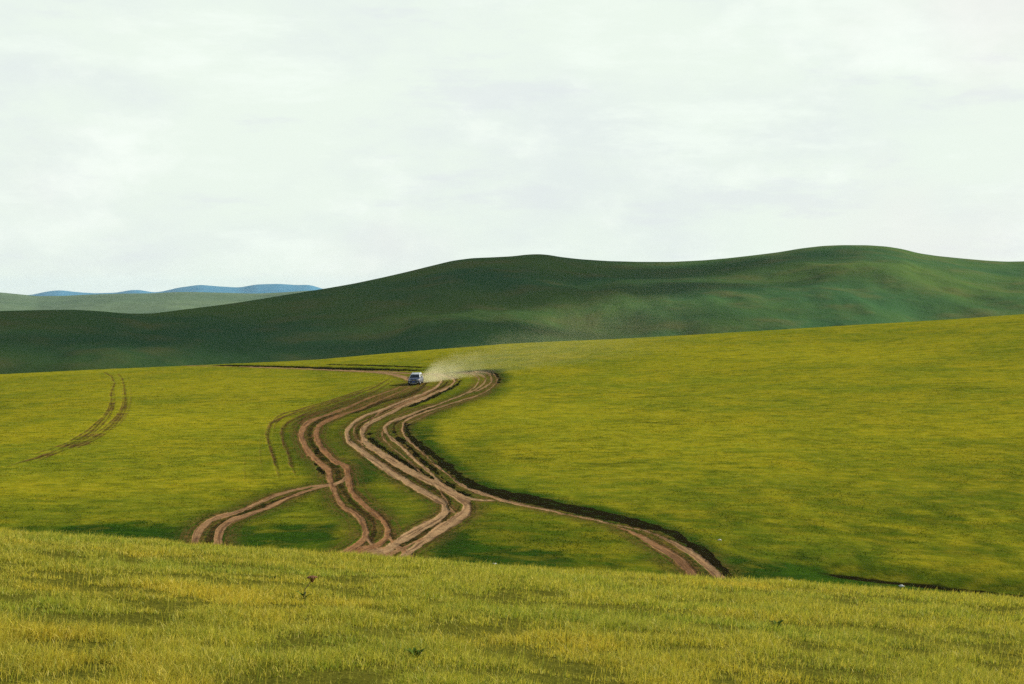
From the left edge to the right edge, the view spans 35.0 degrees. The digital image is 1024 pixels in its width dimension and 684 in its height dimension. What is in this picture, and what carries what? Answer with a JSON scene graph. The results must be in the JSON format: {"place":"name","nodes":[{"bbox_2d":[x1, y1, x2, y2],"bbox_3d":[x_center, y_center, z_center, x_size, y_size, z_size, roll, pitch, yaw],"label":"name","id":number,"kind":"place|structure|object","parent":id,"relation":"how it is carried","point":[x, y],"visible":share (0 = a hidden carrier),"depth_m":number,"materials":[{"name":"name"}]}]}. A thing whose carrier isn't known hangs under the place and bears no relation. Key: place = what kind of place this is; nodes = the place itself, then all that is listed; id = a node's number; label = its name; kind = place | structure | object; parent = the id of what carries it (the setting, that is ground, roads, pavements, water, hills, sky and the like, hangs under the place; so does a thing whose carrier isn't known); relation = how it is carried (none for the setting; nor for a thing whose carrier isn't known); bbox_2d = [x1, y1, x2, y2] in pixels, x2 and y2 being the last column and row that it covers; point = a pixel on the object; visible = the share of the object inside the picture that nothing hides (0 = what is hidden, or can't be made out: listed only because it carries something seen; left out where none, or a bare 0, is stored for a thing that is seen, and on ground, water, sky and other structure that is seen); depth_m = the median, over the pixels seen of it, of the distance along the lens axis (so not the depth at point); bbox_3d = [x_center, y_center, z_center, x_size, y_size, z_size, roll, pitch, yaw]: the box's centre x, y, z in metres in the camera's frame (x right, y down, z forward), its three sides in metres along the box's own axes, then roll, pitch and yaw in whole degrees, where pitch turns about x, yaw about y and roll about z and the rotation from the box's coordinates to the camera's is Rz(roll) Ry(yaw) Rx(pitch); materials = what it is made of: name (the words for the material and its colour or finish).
{"place":"outdoors","nodes":[
{"label":"outdoors","id":0,"kind":"place"},
{"bbox_2d":[0,290,312,313],"bbox_3d":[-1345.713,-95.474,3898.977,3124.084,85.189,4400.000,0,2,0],"label":"distant hill","id":1,"kind":"structure","parent":0,"point":[138,303],"depth_m":3472.24,"materials":[{"name":"green plant"}]},
{"bbox_2d":[32,284,321,295],"bbox_3d":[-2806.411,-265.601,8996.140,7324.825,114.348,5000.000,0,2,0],"label":"distant mountain","id":2,"kind":"structure","parent":0,"point":[268,288],"depth_m":8574.24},
{"bbox_2d":[191,476,345,545],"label":"dirt track","id":3,"kind":"structure","parent":0,"point":[218,533],"depth_m":101.41,"materials":[{"name":"brown soil"}]},
{"bbox_2d":[232,366,411,380],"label":"dirt track","id":4,"kind":"structure","parent":0,"point":[396,375],"depth_m":254.15,"materials":[{"name":"brown soil"}]},
{"bbox_2d":[298,385,409,556],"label":"dirt track","id":5,"kind":"structure","parent":0,"point":[363,539],"depth_m":118.11,"materials":[{"name":"brown soil"}]},
{"bbox_2d":[344,374,471,556],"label":"dirt track","id":6,"kind":"structure","parent":0,"point":[445,526],"depth_m":110.42,"materials":[{"name":"brown soil"}]},
{"bbox_2d":[0,314,1023,683],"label":"meadow","id":7,"kind":"structure","parent":0,"point":[972,552],"depth_m":125.23,"materials":[{"name":"green plant"}]},
{"bbox_2d":[296,576,316,599],"bbox_3d":[-1.856,2.218,14.620,0.200,0.232,0.142,-1,2,-24],"label":"weed","id":8,"kind":"object","parent":7,"relation":"on","point":[311,578],"visible":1,"depth_m":14.61,"materials":[{"name":"green plant"}]},
{"bbox_2d":[403,647,424,657],"bbox_3d":[-0.605,1.935,10.068,0.131,0.076,0.155,1,2,24],"label":"leafy herb","id":9,"kind":"object","parent":7,"relation":"on","point":[415,651],"visible":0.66,"depth_m":10.09,"materials":[{"name":"green plant"}]},
{"bbox_2d":[407,372,423,384],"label":"car","id":10,"kind":"object","parent":7,"relation":"on","point":[415,378],"visible":1,"depth_m":217.96,"materials":[{"name":"silver metal"}]},
{"bbox_2d":[18,530,896,588],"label":"slope grass","id":11,"kind":"structure","parent":7,"relation":"on","point":[565,568],"depth_m":33.87,"materials":[{"name":"green plant"}]},
{"bbox_2d":[0,526,1023,683],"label":"grass","id":12,"kind":"structure","parent":7,"relation":"on","point":[218,614],"depth_m":13.21,"materials":[{"name":"green plant"}]},
{"bbox_2d":[771,620,784,627],"bbox_3d":[2.457,2.606,14.999,0.143,0.075,0.146,0,2,-13],"label":"leafy herb","id":13,"kind":"object","parent":7,"relation":"on","point":[779,622],"visible":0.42,"depth_m":15.01,"materials":[{"name":"green plant"}]},
{"bbox_2d":[0,245,1023,373],"bbox_3d":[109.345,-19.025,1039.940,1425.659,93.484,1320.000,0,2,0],"label":"hill","id":14,"kind":"structure","parent":0,"point":[529,298],"depth_m":806.96,"materials":[{"name":"green plant"}]},
{"bbox_2d":[0,0,1023,294],"label":"sky","id":15,"kind":"structure","parent":0,"point":[146,145],"materials":[{"name":"white"}]},
{"bbox_2d":[382,371,724,578],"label":"dirt track","id":16,"kind":"structure","parent":0,"point":[687,567],"depth_m":103.03,"materials":[{"name":"brown soil"}]}
]}

